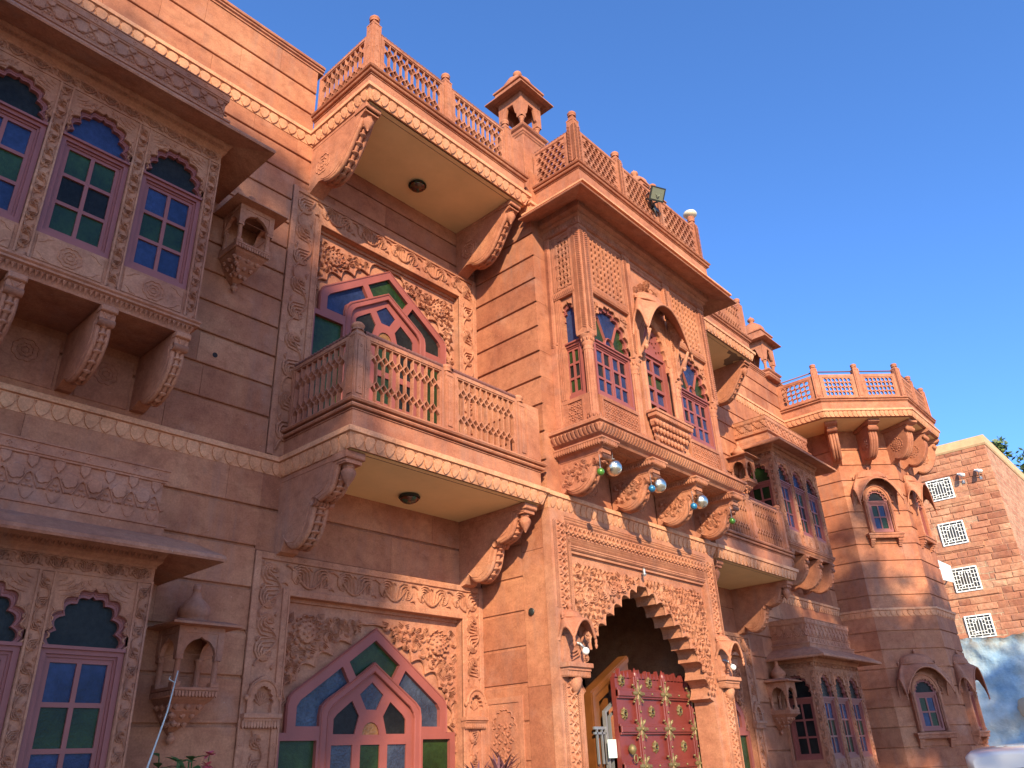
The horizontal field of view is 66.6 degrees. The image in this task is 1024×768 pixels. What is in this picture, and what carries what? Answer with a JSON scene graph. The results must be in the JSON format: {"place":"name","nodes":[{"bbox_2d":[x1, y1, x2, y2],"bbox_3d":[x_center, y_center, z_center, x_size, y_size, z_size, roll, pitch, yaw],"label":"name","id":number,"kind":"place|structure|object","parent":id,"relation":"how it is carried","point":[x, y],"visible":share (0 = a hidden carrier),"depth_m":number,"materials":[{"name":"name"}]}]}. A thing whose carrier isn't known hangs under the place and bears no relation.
{"place":"outdoors","nodes":[
{"label":"outdoors","id":0,"kind":"place"},
{"bbox_2d":[0,0,989,767],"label":"palace building","id":1,"kind":"structure","parent":0,"point":[274,342],"depth_m":7.29,"materials":[{"name":"orange stone"}]},
{"bbox_2d":[0,432,226,767],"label":"bay window","id":2,"kind":"structure","parent":1,"relation":"in","point":[84,549],"depth_m":4.47,"materials":[{"name":"stone"}]},
{"bbox_2d":[0,0,275,414],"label":"bay window","id":3,"kind":"structure","parent":1,"relation":"in","point":[116,157],"depth_m":5.48,"materials":[{"name":"stone"}]},
{"bbox_2d":[232,550,488,767],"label":"arched window","id":4,"kind":"structure","parent":1,"relation":"in","point":[344,666],"depth_m":6.50,"materials":[{"name":"stone"}]},
{"bbox_2d":[265,184,478,456],"bbox_3d":[-1.303,-0.290,7.941,0.239,2.817,2.515,-23,-33,36],"label":"arched window","id":5,"kind":"structure","parent":1,"relation":"in","point":[341,270],"depth_m":7.99,"materials":[{"name":"stone"}]},
{"bbox_2d":[398,492,420,504],"bbox_3d":[-0.921,1.036,6.992,0.200,0.080,0.200,-23,-33,36],"label":"ceiling lamp","id":6,"kind":"object","parent":1,"relation":"attached to","point":[409,498],"visible":1,"depth_m":6.94,"materials":[{"name":"black plastic"}]},
{"bbox_2d":[408,179,426,192],"bbox_3d":[-1.040,-2.164,8.571,0.200,0.080,0.200,-23,-33,36],"label":"ceiling lamp","id":7,"kind":"object","parent":1,"relation":"attached to","point":[417,186],"visible":1,"depth_m":8.53,"materials":[{"name":"black plastic"}]},
{"bbox_2d":[528,608,533,614],"bbox_3d":[0.178,2.117,7.246,0.068,0.068,0.020,-23,-33,36],"label":"socket plate","id":8,"kind":"object","parent":1,"relation":"attached to","point":[531,611],"visible":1,"depth_m":7.24,"materials":[{"name":"black plastic"}]},
{"bbox_2d":[577,642,588,654],"bbox_3d":[0.629,2.384,7.045,0.143,0.131,0.066,-16,-29,26],"label":"bulb lamp","id":9,"kind":"object","parent":1,"relation":"attached to","point":[585,650],"visible":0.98,"depth_m":7.00,"materials":[{"name":"white glass"}]},
{"bbox_2d":[597,456,604,475],"bbox_3d":[0.839,0.771,7.421,0.074,0.212,0.074,-23,-33,36],"label":"ball","id":10,"kind":"object","parent":1,"relation":"hanging from","point":[600,471],"visible":1,"depth_m":7.37,"materials":[{"name":"green glass"}]},
{"bbox_2d":[607,739,617,757],"bbox_3d":[0.991,3.597,7.683,0.004,0.165,0.140,-23,-33,36],"label":"paper notice","id":11,"kind":"object","parent":1,"relation":"attached to","point":[612,749],"visible":1,"depth_m":7.68,"materials":[{"name":"white paper"}]},
{"bbox_2d":[605,450,621,476],"bbox_3d":[0.989,0.746,7.656,0.168,0.334,0.168,-23,-33,36],"label":"silver ball","id":12,"kind":"object","parent":1,"relation":"hanging from","point":[613,467],"visible":0.99,"depth_m":7.56,"materials":[{"name":"metal"}]},
{"bbox_2d":[518,178,747,539],"bbox_3d":[1.640,-0.127,9.143,0.916,3.438,3.512,-23,-33,36],"label":"bay window","id":13,"kind":"structure","parent":1,"relation":"in","point":[633,376],"depth_m":8.78,"materials":[{"name":"orange stone"}]},
{"bbox_2d":[648,475,654,491],"bbox_3d":[1.434,1.024,8.025,0.074,0.187,0.074,-23,-33,36],"label":"ball","id":14,"kind":"object","parent":1,"relation":"hanging from","point":[651,487],"visible":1,"depth_m":7.98,"materials":[{"name":"blue glass"}]},
{"bbox_2d":[645,185,665,216],"bbox_3d":[1.850,-2.348,10.074,0.247,0.363,0.253,8,-28,-21],"label":"floodlight","id":15,"kind":"object","parent":1,"relation":"attached to","point":[657,194],"visible":1,"depth_m":10.05,"materials":[{"name":"black plastic"}]},
{"bbox_2d":[651,477,665,492],"bbox_3d":[1.529,0.986,8.199,0.168,0.334,0.168,-23,-33,36],"label":"silver ball","id":16,"kind":"object","parent":1,"relation":"hanging from","point":[659,483],"visible":0.89,"depth_m":8.10,"materials":[{"name":"metal"}]},
{"bbox_2d":[683,209,696,219],"bbox_3d":[2.568,-2.432,11.235,0.200,0.130,0.200,-23,-33,36],"label":"globe lamp","id":17,"kind":"object","parent":1,"relation":"on","point":[687,214],"visible":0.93,"depth_m":11.18,"materials":[{"name":"beige glass"}]},
{"bbox_2d":[690,491,696,509],"bbox_3d":[1.993,1.282,8.582,0.074,0.207,0.074,-23,-33,36],"label":"ball","id":18,"kind":"object","parent":1,"relation":"hanging from","point":[693,505],"visible":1,"depth_m":8.53,"materials":[{"name":"blue glass"}]},
{"bbox_2d":[693,494,707,508],"bbox_3d":[2.112,1.245,8.784,0.168,0.334,0.168,-23,-33,36],"label":"silver ball","id":19,"kind":"object","parent":1,"relation":"hanging from","point":[700,501],"visible":0.92,"depth_m":8.69,"materials":[{"name":"metal"}]},
{"bbox_2d":[723,659,735,669],"bbox_3d":[2.487,3.210,8.912,0.143,0.131,0.066,-16,-29,26],"label":"bulb lamp","id":20,"kind":"object","parent":1,"relation":"attached to","point":[732,666],"visible":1,"depth_m":8.87,"materials":[{"name":"white glass"}]},
{"bbox_2d":[729,509,734,523],"bbox_3d":[2.582,1.546,9.173,0.074,0.212,0.074,-23,-33,36],"label":"ball","id":21,"kind":"object","parent":1,"relation":"hanging from","point":[731,520],"visible":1,"depth_m":9.12,"materials":[{"name":"green glass"}]},
{"bbox_2d":[724,631,770,767],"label":"arched window","id":22,"kind":"structure","parent":1,"relation":"in","point":[752,724],"depth_m":10.99,"materials":[{"name":"stone"}]},
{"bbox_2d":[730,414,836,594],"bbox_3d":[4.866,2.080,13.443,0.906,2.793,2.372,-23,-33,36],"label":"bay window","id":23,"kind":"structure","parent":1,"relation":"in","point":[785,472],"depth_m":13.28,"materials":[{"name":"stone"}]},
{"bbox_2d":[765,617,881,767],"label":"bay window","id":24,"kind":"structure","parent":1,"relation":"in","point":[832,729],"depth_m":11.78,"materials":[{"name":"stone"}]},
{"bbox_2d":[227,0,1023,470],"label":"sky","id":25,"kind":"structure","parent":0,"point":[851,172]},
{"bbox_2d":[918,434,1023,638],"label":"stone building","id":26,"kind":"structure","parent":0,"point":[976,523],"depth_m":24.70,"materials":[{"name":"stone"}]},
{"bbox_2d":[925,477,955,501],"bbox_3d":[14.188,3.510,25.770,0.745,0.700,0.180,-23,-33,36],"label":"window","id":27,"kind":"structure","parent":26,"relation":"in","point":[941,489],"depth_m":25.72,"materials":[{"name":"white paint"}]},
{"bbox_2d":[938,560,953,581],"bbox_3d":[13.696,5.905,24.420,0.370,0.803,1.021,-22,-32,34],"label":"awning","id":28,"kind":"object","parent":26,"relation":"attached to","point":[946,571],"visible":0.86,"depth_m":24.02,"materials":[{"name":"white paint"}]},
{"bbox_2d":[938,520,968,546],"bbox_3d":[14.245,4.827,25.131,0.745,0.730,0.180,-23,-33,36],"label":"window","id":29,"kind":"structure","parent":26,"relation":"in","point":[951,533],"depth_m":25.09,"materials":[{"name":"white paint"}]},
{"bbox_2d":[957,473,964,483],"bbox_3d":[14.621,3.010,25.280,0.175,0.358,0.356,-6,-26,8],"label":"spotlight","id":30,"kind":"object","parent":26,"relation":"attached to","point":[962,475],"visible":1,"depth_m":25.31,"materials":[{"name":"grey metal"}]},
{"bbox_2d":[951,565,982,592],"bbox_3d":[14.303,6.144,24.491,0.745,0.740,0.180,-23,-33,36],"label":"window","id":31,"kind":"structure","parent":26,"relation":"in","point":[966,579],"depth_m":24.45,"materials":[{"name":"white paint"}]},
{"bbox_2d":[974,469,982,479],"bbox_3d":[15.002,2.845,24.975,0.175,0.358,0.356,-6,-26,8],"label":"spotlight","id":32,"kind":"object","parent":26,"relation":"attached to","point":[979,470],"visible":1,"depth_m":25.00,"materials":[{"name":"grey metal"}]},
{"bbox_2d":[964,613,996,637],"bbox_3d":[14.358,7.425,23.869,0.745,0.670,0.180,-23,-33,36],"label":"window","id":33,"kind":"structure","parent":26,"relation":"in","point":[981,625],"depth_m":23.83,"materials":[{"name":"white paint"}]},
{"bbox_2d":[960,632,1023,745],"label":"whitewashed wall","id":34,"kind":"structure","parent":0,"point":[998,662],"depth_m":21.41,"materials":[{"name":"white paint"}]},
{"bbox_2d":[1017,697,1023,716],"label":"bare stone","id":35,"kind":"object","parent":34,"relation":"attached to","point":[1020,704],"visible":1,"depth_m":20.76,"materials":[{"name":"grey stone"}]},
{"label":"ground","id":36,"kind":"structure","parent":0,"visible":0},
{"bbox_2d":[146,671,177,767],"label":"pole","id":37,"kind":"object","parent":36,"relation":"on","point":[150,758],"visible":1,"depth_m":4.77,"materials":[{"name":"brown metal"}]},
{"bbox_2d":[153,750,215,767],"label":"flowering plant","id":38,"kind":"object","parent":36,"relation":"on","point":[181,763],"visible":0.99,"depth_m":4.73,"materials":[{"name":"green plant"}]},
{"bbox_2d":[459,747,521,767],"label":"spiky plant","id":39,"kind":"object","parent":36,"relation":"on","point":[500,764],"visible":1,"depth_m":6.51,"materials":[{"name":"purple plant"}]},
{"bbox_2d":[965,743,1023,767],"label":"parked car","id":40,"kind":"object","parent":36,"relation":"on","point":[1006,756],"visible":1,"depth_m":7.89,"materials":[{"name":"white paint"}]},
{"bbox_2d":[990,436,1023,473],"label":"tree","id":41,"kind":"object","parent":36,"relation":"on","point":[997,444],"visible":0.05,"depth_m":36.50,"materials":[{"name":"green plant"}]}
]}

